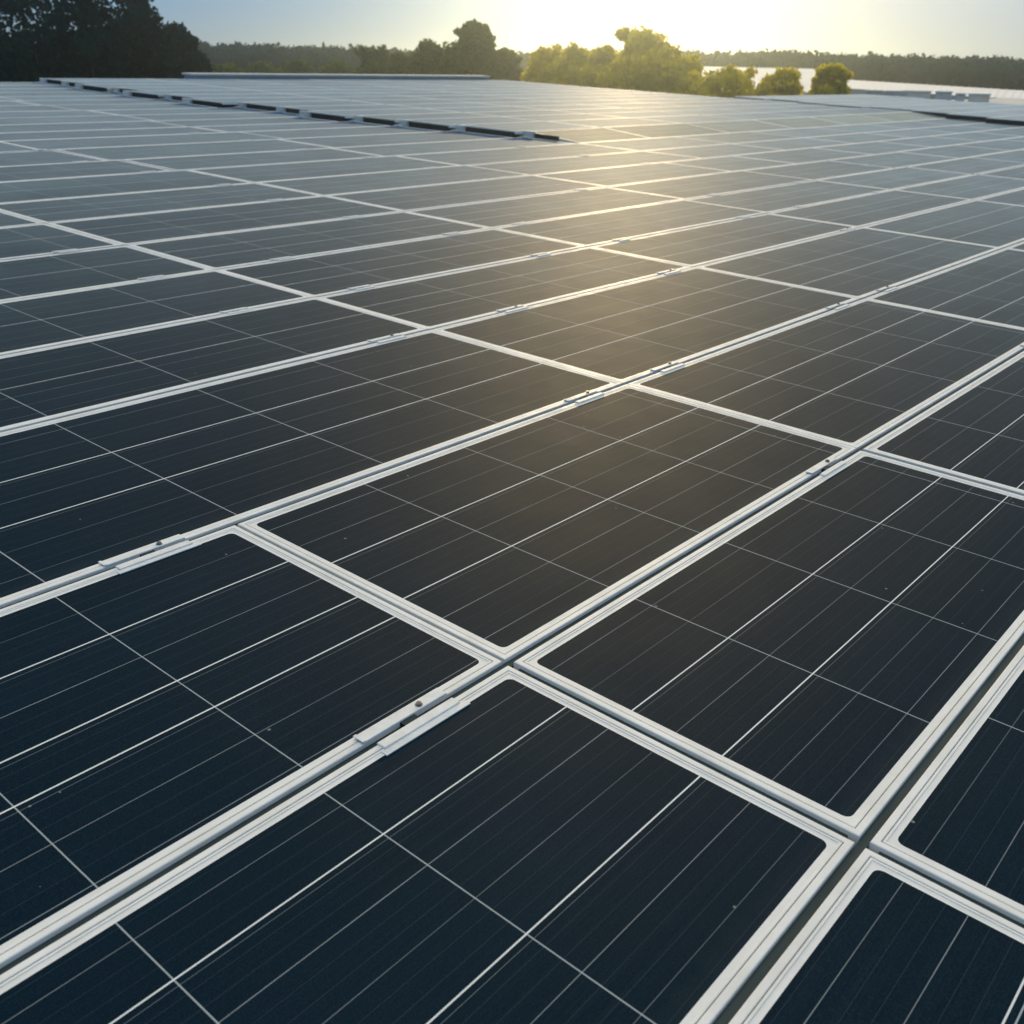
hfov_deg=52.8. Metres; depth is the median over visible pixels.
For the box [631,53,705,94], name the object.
broadleaf tree
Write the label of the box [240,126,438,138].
solar panel
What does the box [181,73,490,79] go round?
parapet
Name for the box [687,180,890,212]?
solar panel
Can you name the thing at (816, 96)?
solar panel
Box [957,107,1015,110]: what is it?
solar panel
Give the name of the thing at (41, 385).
solar panel
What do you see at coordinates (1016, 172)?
solar panel
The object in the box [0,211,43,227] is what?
solar panel
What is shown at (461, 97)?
solar panel
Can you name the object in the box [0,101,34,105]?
solar panel
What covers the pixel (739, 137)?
solar panel
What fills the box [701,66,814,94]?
white roofed hall
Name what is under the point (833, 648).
solar panel
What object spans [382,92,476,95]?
solar panel
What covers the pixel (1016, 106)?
solar panel
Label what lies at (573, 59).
broadleaf tree
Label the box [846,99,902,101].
solar panel
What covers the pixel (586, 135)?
solar panel
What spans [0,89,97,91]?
solar panel
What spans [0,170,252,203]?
solar panel
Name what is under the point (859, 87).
white roofed hall
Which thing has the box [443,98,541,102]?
solar panel
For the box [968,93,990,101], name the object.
rooftop unit
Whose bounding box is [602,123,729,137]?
solar panel
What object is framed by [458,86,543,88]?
solar panel
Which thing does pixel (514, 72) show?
broadleaf tree
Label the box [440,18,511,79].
broadleaf tree
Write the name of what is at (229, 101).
solar panel
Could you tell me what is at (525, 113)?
solar panel
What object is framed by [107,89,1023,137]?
warehouse
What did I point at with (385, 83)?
solar panel
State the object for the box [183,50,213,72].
broadleaf tree
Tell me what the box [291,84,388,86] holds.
solar panel
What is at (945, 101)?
solar panel
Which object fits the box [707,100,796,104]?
solar panel
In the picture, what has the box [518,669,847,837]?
cross batten
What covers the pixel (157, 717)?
solar panel
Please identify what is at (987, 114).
solar panel
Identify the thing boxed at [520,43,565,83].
broadleaf tree
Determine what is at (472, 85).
solar panel
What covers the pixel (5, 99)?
solar panel
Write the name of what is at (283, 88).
solar panel
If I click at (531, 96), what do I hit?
solar panel
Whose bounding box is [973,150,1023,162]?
solar panel
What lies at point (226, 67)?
broadleaf tree
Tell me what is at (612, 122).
solar panel
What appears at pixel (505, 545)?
solar panel
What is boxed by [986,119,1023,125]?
edge skirt
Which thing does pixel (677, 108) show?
solar panel
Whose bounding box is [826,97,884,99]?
solar panel
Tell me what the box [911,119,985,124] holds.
solar panel
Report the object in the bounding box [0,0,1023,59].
sky
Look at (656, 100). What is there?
solar panel
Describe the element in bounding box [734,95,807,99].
solar panel
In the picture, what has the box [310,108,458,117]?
solar panel
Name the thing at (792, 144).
solar panel
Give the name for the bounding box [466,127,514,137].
edge skirt
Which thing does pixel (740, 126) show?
solar panel
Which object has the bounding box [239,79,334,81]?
solar panel
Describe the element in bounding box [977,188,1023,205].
solar panel
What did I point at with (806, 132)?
solar panel
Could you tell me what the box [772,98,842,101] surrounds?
solar panel
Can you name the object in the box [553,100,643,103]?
solar panel
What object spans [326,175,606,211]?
solar panel
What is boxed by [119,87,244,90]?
solar panel
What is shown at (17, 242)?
solar panel
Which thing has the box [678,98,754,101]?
solar panel
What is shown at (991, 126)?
solar panel
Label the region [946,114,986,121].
edge skirt
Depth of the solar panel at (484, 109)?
18.89 m
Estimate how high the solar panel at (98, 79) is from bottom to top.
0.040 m
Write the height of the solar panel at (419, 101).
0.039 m
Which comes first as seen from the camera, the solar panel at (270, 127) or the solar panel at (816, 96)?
the solar panel at (270, 127)
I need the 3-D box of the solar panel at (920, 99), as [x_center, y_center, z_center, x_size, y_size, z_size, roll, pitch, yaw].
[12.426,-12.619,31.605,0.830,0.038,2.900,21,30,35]
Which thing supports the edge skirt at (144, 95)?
on the warehouse
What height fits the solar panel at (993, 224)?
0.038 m
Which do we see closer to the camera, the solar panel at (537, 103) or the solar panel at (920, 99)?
the solar panel at (537, 103)
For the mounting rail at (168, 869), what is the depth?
2.02 m
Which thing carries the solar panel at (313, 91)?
on the warehouse
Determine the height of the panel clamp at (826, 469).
0.023 m
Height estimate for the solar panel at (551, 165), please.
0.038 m
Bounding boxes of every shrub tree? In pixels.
[688,63,757,97]
[741,66,804,95]
[808,62,853,94]
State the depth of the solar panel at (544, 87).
29.34 m
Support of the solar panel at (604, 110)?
on the warehouse
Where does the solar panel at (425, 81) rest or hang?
on the warehouse
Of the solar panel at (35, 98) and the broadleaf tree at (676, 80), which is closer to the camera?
the solar panel at (35, 98)
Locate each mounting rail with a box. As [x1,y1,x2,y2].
[0,241,1022,608]
[0,349,1023,974]
[713,634,1023,1023]
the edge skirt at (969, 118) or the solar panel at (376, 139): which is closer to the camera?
the solar panel at (376, 139)
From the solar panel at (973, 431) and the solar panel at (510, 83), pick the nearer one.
the solar panel at (973, 431)
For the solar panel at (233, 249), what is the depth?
6.88 m
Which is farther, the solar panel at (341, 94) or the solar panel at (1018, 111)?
the solar panel at (1018, 111)
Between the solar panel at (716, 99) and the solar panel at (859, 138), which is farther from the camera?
the solar panel at (716, 99)
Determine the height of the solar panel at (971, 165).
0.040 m
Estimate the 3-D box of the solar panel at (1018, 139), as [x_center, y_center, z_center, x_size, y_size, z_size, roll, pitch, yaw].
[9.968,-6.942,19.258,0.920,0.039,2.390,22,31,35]
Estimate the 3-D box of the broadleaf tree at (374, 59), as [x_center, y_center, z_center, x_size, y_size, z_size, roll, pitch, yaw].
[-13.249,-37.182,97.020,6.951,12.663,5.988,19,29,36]
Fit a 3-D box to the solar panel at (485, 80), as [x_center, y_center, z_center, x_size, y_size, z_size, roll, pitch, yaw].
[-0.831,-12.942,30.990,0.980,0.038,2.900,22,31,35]
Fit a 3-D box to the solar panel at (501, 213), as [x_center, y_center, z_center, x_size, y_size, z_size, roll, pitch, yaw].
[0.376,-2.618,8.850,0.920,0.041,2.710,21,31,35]
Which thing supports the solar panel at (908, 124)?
on the rail
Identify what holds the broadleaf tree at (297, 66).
on the ground
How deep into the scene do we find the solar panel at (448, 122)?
16.10 m
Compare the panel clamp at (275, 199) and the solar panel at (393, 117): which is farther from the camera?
the solar panel at (393, 117)
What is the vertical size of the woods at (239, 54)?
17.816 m
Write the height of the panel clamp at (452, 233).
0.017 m
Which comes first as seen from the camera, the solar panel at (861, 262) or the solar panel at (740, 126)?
the solar panel at (861, 262)
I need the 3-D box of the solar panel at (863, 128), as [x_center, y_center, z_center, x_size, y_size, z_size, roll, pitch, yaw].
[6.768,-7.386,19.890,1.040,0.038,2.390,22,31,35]
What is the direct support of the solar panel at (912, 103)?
on the warehouse
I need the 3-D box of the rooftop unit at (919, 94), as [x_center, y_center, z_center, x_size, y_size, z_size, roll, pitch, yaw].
[14.018,-14.352,35.769,0.948,0.508,0.860,9,24,18]
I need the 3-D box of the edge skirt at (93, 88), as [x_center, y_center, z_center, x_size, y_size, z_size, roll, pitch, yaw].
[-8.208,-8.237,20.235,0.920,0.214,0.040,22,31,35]
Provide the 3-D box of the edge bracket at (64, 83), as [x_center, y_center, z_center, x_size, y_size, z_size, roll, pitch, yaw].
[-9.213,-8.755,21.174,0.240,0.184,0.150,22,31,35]
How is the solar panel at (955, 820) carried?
attached to the mounting rail at (749, 987)
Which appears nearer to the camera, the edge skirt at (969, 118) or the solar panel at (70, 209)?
the solar panel at (70, 209)
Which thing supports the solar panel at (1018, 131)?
on the rail
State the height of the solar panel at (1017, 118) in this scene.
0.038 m
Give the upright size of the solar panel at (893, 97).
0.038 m
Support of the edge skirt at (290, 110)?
on the warehouse
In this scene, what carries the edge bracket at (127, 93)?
attached to the edge skirt at (144, 95)
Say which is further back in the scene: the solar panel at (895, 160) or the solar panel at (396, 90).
the solar panel at (396, 90)
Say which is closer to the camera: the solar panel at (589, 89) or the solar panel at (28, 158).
the solar panel at (28, 158)
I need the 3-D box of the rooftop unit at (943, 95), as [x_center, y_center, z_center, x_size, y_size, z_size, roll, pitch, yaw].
[14.832,-14.207,35.498,0.578,0.541,0.860,9,24,19]
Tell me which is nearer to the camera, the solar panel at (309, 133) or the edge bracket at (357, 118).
the solar panel at (309, 133)
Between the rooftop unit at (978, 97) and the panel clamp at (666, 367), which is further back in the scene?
the rooftop unit at (978, 97)
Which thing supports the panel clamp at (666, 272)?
attached to the rail
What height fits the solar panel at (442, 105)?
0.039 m
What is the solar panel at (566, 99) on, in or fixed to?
on the warehouse
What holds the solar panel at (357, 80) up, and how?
on the warehouse
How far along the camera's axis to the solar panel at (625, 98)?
25.09 m
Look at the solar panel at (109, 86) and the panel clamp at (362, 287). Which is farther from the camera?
the solar panel at (109, 86)
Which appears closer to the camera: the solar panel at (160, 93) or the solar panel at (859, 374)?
the solar panel at (859, 374)
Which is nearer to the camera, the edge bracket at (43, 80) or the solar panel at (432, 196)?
the solar panel at (432, 196)
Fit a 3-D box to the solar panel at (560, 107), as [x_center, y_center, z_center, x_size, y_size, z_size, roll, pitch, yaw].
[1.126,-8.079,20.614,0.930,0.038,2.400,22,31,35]
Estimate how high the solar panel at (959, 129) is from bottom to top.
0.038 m
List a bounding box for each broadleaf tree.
[0,0,50,81]
[0,0,90,81]
[34,0,144,77]
[103,0,192,78]
[149,20,213,78]
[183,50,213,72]
[213,62,244,72]
[244,60,287,72]
[266,57,317,73]
[318,59,355,73]
[352,43,390,73]
[384,51,411,74]
[406,38,444,74]
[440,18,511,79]
[496,47,522,80]
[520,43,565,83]
[547,41,591,85]
[577,44,624,86]
[593,25,688,91]
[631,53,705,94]
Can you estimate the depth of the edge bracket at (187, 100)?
17.95 m
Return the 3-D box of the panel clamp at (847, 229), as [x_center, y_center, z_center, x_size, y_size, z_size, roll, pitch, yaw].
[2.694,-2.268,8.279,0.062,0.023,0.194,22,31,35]
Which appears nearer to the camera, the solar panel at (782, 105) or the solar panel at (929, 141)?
the solar panel at (929, 141)
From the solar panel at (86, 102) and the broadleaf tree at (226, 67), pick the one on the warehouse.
the solar panel at (86, 102)
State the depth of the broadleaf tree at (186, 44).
62.29 m
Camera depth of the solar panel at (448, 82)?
28.50 m
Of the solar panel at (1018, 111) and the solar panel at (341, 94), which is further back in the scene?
the solar panel at (1018, 111)
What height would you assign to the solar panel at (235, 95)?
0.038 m
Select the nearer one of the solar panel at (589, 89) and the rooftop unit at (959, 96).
the solar panel at (589, 89)
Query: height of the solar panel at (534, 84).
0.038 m
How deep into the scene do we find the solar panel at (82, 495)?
3.48 m
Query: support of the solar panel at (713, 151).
attached to the rail
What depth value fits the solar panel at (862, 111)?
24.28 m
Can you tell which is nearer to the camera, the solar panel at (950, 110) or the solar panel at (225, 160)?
the solar panel at (225, 160)
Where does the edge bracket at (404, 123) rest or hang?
attached to the edge skirt at (428, 126)
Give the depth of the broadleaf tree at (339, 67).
101.05 m
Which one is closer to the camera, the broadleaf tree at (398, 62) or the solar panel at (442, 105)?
the solar panel at (442, 105)
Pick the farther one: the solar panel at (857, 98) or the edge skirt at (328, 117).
the solar panel at (857, 98)
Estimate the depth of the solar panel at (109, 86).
21.04 m
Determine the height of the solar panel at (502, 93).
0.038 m
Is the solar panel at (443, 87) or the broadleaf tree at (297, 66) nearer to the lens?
the solar panel at (443, 87)
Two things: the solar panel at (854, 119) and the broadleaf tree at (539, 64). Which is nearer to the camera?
the solar panel at (854, 119)
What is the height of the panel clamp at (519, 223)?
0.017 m
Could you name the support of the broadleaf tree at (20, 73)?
on the ground
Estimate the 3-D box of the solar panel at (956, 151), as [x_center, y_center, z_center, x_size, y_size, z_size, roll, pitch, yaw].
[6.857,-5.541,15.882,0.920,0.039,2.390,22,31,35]
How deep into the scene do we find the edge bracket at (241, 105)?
17.65 m
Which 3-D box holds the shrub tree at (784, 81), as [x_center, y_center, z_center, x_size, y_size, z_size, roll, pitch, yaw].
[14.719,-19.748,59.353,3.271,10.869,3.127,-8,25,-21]
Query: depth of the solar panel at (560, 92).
26.26 m
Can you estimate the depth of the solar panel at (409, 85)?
26.10 m
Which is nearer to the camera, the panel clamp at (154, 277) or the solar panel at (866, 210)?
the panel clamp at (154, 277)
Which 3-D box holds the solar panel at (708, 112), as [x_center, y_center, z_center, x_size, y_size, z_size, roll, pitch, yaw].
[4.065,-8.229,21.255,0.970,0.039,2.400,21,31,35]
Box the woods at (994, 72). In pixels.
[680,48,1023,90]
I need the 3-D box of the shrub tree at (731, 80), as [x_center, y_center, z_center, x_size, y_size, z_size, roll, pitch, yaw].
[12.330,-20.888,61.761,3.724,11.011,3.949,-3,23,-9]
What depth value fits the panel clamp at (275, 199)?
8.38 m
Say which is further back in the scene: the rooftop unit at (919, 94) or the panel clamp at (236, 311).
the rooftop unit at (919, 94)
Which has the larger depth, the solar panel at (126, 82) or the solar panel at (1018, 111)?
the solar panel at (1018, 111)
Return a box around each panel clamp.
[52,249,80,252]
[98,534,201,573]
[138,275,167,280]
[219,307,251,313]
[267,198,284,200]
[270,256,294,260]
[343,215,361,217]
[348,284,374,289]
[353,688,470,755]
[367,333,406,342]
[442,232,461,234]
[497,305,528,312]
[511,222,527,224]
[530,252,550,255]
[563,389,603,402]
[612,237,629,240]
[650,361,684,372]
[656,269,680,274]
[805,457,846,475]
[825,302,849,309]
[840,227,854,230]
[876,285,897,291]
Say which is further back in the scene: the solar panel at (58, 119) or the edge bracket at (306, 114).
the edge bracket at (306, 114)
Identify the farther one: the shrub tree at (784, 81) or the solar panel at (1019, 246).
the shrub tree at (784, 81)
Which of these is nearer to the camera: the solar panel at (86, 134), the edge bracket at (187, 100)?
the solar panel at (86, 134)
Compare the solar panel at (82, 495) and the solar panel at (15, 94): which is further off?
the solar panel at (15, 94)
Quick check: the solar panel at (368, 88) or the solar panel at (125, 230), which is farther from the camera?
the solar panel at (368, 88)
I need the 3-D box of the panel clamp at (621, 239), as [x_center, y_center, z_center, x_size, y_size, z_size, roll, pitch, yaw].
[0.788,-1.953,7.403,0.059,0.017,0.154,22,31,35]
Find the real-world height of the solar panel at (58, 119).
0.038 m
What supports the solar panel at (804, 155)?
on the rail
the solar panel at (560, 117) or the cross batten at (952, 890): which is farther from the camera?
the solar panel at (560, 117)
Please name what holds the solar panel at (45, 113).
on the warehouse
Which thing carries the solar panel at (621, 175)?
attached to the rail
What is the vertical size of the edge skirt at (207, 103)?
0.214 m
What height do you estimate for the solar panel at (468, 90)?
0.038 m
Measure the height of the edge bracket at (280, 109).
0.184 m
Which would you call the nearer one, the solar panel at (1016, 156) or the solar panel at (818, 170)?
the solar panel at (818, 170)
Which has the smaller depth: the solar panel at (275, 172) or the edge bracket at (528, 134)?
the solar panel at (275, 172)
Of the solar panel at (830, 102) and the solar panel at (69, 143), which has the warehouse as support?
the solar panel at (830, 102)
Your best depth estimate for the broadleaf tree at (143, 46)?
56.30 m
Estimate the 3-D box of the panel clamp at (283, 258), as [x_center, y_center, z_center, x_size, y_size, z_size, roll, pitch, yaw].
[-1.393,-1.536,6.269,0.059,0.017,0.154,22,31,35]
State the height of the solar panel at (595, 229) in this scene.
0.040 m
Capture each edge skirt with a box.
[47,79,61,84]
[69,82,80,86]
[83,85,106,91]
[132,92,157,98]
[172,96,187,100]
[192,100,221,107]
[246,104,275,110]
[286,108,307,113]
[311,113,344,121]
[363,117,393,125]
[409,121,447,130]
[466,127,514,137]
[535,134,558,140]
[826,105,861,107]
[912,111,946,117]
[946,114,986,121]
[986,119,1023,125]
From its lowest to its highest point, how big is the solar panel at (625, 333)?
0.038 m
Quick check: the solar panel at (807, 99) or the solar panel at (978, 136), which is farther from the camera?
the solar panel at (807, 99)
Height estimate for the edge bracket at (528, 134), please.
0.184 m
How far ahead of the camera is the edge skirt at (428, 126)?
15.39 m
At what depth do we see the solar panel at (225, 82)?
23.50 m
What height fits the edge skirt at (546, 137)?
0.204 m
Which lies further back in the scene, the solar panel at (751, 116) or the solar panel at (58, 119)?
the solar panel at (751, 116)
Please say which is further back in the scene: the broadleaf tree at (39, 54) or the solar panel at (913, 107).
the broadleaf tree at (39, 54)
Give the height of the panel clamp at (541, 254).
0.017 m
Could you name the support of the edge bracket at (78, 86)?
attached to the edge skirt at (93, 88)
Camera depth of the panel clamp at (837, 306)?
5.74 m
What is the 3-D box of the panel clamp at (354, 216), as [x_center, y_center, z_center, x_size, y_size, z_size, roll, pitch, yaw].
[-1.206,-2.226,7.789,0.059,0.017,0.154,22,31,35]
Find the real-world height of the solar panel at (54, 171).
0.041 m
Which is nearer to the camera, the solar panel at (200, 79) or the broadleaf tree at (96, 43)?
the solar panel at (200, 79)
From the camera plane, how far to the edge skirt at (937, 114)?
24.79 m
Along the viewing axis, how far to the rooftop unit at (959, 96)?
34.93 m
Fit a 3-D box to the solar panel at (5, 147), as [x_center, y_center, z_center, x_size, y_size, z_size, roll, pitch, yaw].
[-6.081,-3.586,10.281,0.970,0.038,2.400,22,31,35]
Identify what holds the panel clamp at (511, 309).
attached to the rail
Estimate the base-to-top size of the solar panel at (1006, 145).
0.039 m
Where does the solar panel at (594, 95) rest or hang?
on the warehouse
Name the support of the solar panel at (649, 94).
on the warehouse
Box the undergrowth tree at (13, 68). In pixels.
[0,53,47,78]
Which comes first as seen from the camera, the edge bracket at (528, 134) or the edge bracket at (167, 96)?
the edge bracket at (528, 134)
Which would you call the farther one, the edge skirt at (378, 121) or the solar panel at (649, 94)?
the solar panel at (649, 94)
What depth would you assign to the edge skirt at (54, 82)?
21.58 m
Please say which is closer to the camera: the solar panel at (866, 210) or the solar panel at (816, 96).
the solar panel at (866, 210)
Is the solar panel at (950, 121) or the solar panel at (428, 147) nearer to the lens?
the solar panel at (428, 147)
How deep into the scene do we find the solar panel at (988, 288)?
6.27 m
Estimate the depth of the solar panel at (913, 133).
19.20 m
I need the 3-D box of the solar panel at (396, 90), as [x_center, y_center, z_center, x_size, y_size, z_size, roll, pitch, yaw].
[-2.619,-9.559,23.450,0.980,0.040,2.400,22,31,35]
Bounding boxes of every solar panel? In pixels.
[0,82,57,84]
[0,85,74,88]
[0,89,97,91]
[0,92,122,96]
[0,97,24,100]
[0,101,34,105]
[0,105,71,111]
[0,110,114,117]
[0,115,156,124]
[0,121,187,132]
[0,127,222,140]
[0,132,280,150]
[0,142,38,152]
[0,150,105,166]
[0,160,171,181]
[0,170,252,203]
[0,183,321,223]
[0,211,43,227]
[0,223,121,260]
[0,245,213,301]
[0,270,312,355]
[0,297,428,432]
[0,330,622,607]
[0,525,501,968]
[0,666,854,1023]
[4,96,147,100]
[15,99,181,104]
[47,78,161,80]
[47,103,216,109]
[47,196,402,245]
[55,139,332,160]
[69,81,190,83]
[83,84,216,88]
[88,108,271,114]
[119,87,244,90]
[123,148,384,170]
[124,112,298,120]
[127,211,490,269]
[132,90,274,96]
[152,79,248,80]
[155,117,338,126]
[171,93,312,97]
[172,81,280,83]
[190,156,457,182]
[191,97,342,104]
[194,121,389,131]
[198,84,310,86]
[219,228,585,296]
[228,87,341,89]
[238,384,855,664]
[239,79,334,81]
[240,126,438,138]
[246,100,384,106]
[255,90,371,92]
[256,165,528,195]
[260,81,357,83]
[279,131,512,147]
[283,104,416,110]
[284,93,401,96]
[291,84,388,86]
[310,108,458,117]
[311,79,402,81]
[318,247,691,329]
[320,96,432,100]
[322,87,410,89]
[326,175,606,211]
[333,137,575,155]
[347,82,423,83]
[351,99,472,104]
[352,89,442,92]
[359,112,493,121]
[367,84,446,86]
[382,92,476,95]
[388,103,503,107]
[391,80,460,81]
[398,143,636,164]
[400,86,480,88]
[404,116,535,127]
[405,187,685,228]
[411,95,508,98]
[412,82,483,83]
[420,89,505,91]
[425,106,544,111]
[433,267,859,384]
[436,84,508,85]
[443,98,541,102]
[448,80,523,81]
[455,91,540,94]
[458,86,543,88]
[461,121,598,133]
[465,110,584,116]
[468,151,703,174]
[473,82,548,83]
[484,101,581,105]
[487,94,573,97]
[494,89,567,90]
[494,200,766,246]
[497,84,572,85]
[501,114,625,120]
[513,451,1023,845]
[515,104,618,109]
[517,91,603,93]
[520,97,608,100]
[521,86,596,88]
[534,127,648,143]
[535,162,731,186]
[545,88,626,90]
[549,118,676,127]
[551,93,628,96]
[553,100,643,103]
[555,108,651,113]
[579,137,731,150]
[581,90,661,92]
[586,96,665,99]
[587,103,677,107]
[591,214,857,266]
[592,111,695,117]
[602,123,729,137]
[605,93,686,95]
[606,170,813,199]
[620,99,700,102]
[628,299,1023,449]
[631,106,712,110]
[633,115,749,122]
[641,95,723,98]
[647,144,783,157]
[656,102,735,105]
[661,109,757,114]
[664,156,796,170]
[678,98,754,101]
[678,132,803,143]
[686,120,795,132]
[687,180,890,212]
[689,104,765,108]
[696,227,1000,299]
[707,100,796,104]
[708,113,803,119]
[721,107,808,112]
[729,848,1023,1023]
[733,138,854,149]
[733,148,873,163]
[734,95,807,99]
[742,103,820,106]
[743,161,893,180]
[753,117,848,127]
[753,128,862,137]
[760,110,850,116]
[767,190,972,227]
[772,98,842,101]
[772,105,853,109]
[788,95,851,97]
[800,100,872,104]
[806,133,911,142]
[810,108,911,113]
[812,114,895,124]
[813,124,910,132]
[814,141,932,154]
[817,167,971,189]
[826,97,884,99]
[827,103,906,107]
[828,152,960,167]
[838,94,882,96]
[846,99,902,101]
[858,112,945,121]
[863,351,1023,495]
[864,200,1023,248]
[865,129,956,137]
[865,248,1023,328]
[866,121,952,128]
[869,646,1023,924]
[872,96,925,98]
[873,101,942,104]
[873,105,948,109]
[877,136,982,146]
[888,98,937,100]
[895,174,1023,199]
[900,145,1011,157]
[908,157,1023,174]
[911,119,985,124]
[912,108,983,113]
[916,125,996,132]
[917,100,976,103]
[920,104,988,107]
[932,132,1023,140]
[948,111,1023,117]
[952,102,1016,105]
[955,123,1023,128]
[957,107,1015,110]
[958,140,1023,150]
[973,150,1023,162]
[977,127,1023,135]
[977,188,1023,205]
[978,166,1023,179]
[986,115,1023,120]
[988,109,1023,113]
[989,105,1023,108]
[1000,137,1023,141]
[1006,241,1023,250]
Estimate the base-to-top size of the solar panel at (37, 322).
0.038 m
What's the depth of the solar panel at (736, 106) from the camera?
23.45 m
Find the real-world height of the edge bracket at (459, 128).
0.184 m
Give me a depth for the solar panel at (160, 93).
19.86 m
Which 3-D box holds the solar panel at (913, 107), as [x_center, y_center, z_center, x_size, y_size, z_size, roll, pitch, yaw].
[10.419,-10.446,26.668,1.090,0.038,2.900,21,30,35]
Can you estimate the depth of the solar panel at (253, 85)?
22.86 m
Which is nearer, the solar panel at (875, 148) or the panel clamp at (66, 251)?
the panel clamp at (66, 251)
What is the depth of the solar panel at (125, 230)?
7.44 m
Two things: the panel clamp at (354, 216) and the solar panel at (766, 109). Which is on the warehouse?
the solar panel at (766, 109)
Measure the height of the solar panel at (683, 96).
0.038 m
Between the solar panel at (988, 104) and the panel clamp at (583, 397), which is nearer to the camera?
the panel clamp at (583, 397)
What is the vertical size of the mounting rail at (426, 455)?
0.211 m
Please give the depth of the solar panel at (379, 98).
20.54 m
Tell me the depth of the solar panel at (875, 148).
15.76 m
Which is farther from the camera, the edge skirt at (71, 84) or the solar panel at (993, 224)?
the edge skirt at (71, 84)
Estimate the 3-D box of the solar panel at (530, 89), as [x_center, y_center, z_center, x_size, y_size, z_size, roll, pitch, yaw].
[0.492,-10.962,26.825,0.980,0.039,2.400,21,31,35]
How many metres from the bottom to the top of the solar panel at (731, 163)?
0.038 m
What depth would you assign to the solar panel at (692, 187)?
10.62 m
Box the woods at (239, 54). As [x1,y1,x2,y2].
[197,40,699,83]
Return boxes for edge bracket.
[39,78,47,82]
[60,81,69,85]
[72,84,83,89]
[108,87,119,92]
[120,90,131,96]
[160,94,171,99]
[182,98,191,103]
[233,102,246,107]
[272,106,285,111]
[297,110,310,117]
[349,115,363,121]
[394,119,408,126]
[450,124,465,131]
[518,130,534,137]
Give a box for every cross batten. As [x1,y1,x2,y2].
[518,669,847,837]
[878,852,1023,928]
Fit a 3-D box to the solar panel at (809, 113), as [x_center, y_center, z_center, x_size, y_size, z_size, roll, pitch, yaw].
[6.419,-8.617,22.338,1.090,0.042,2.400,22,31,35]
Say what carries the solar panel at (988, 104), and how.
on the warehouse
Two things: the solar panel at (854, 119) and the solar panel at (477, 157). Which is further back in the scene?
the solar panel at (854, 119)
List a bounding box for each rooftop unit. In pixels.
[865,90,883,94]
[885,90,907,96]
[903,90,931,98]
[935,91,952,99]
[955,93,965,100]
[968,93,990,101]
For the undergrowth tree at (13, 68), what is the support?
on the ground
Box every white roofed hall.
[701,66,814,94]
[847,80,1023,99]
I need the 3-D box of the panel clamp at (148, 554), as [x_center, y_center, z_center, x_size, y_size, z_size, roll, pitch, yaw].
[-0.955,0.110,2.727,0.087,0.023,0.251,22,31,35]
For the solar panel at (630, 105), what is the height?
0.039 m
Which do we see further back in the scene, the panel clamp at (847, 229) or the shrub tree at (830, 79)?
the shrub tree at (830, 79)
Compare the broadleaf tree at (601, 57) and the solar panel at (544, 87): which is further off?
the broadleaf tree at (601, 57)
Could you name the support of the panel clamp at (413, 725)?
attached to the mounting rail at (168, 869)
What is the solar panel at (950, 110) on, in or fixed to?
on the warehouse
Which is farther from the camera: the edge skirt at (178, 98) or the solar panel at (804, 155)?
the edge skirt at (178, 98)
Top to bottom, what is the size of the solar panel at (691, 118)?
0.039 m
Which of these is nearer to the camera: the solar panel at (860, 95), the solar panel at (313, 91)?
the solar panel at (313, 91)
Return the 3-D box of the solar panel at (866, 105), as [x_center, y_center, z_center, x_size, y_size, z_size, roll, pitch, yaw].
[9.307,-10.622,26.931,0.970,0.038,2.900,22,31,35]
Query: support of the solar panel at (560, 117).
on the warehouse
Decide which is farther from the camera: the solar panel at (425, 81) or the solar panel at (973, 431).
the solar panel at (425, 81)
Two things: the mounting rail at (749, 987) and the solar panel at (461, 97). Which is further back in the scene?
the solar panel at (461, 97)
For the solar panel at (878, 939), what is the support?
attached to the mounting rail at (749, 987)
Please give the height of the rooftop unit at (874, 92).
0.446 m
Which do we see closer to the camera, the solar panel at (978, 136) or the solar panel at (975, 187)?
the solar panel at (975, 187)
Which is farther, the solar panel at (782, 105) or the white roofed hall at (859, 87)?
the white roofed hall at (859, 87)
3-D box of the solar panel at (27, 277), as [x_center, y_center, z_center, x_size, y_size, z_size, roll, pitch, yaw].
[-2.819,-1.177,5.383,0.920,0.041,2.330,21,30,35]
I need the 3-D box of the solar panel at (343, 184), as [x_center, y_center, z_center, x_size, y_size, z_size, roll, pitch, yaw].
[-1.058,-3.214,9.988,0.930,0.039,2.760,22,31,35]
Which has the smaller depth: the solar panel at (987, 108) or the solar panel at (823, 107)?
the solar panel at (823, 107)
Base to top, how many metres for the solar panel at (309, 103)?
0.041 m
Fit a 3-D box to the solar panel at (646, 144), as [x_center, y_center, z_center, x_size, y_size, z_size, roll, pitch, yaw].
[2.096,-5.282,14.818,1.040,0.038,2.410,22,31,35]
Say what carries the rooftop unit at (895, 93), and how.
on the warehouse
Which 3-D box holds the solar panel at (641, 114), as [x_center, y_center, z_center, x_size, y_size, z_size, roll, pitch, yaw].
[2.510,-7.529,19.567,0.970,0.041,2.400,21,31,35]
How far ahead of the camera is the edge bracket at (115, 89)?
19.95 m
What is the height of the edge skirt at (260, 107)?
0.214 m
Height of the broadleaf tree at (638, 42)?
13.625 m
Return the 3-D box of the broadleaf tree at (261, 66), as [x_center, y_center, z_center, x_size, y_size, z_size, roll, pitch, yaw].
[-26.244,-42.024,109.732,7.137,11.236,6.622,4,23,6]
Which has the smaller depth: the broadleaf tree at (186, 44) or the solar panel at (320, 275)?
the solar panel at (320, 275)
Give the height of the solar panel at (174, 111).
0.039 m

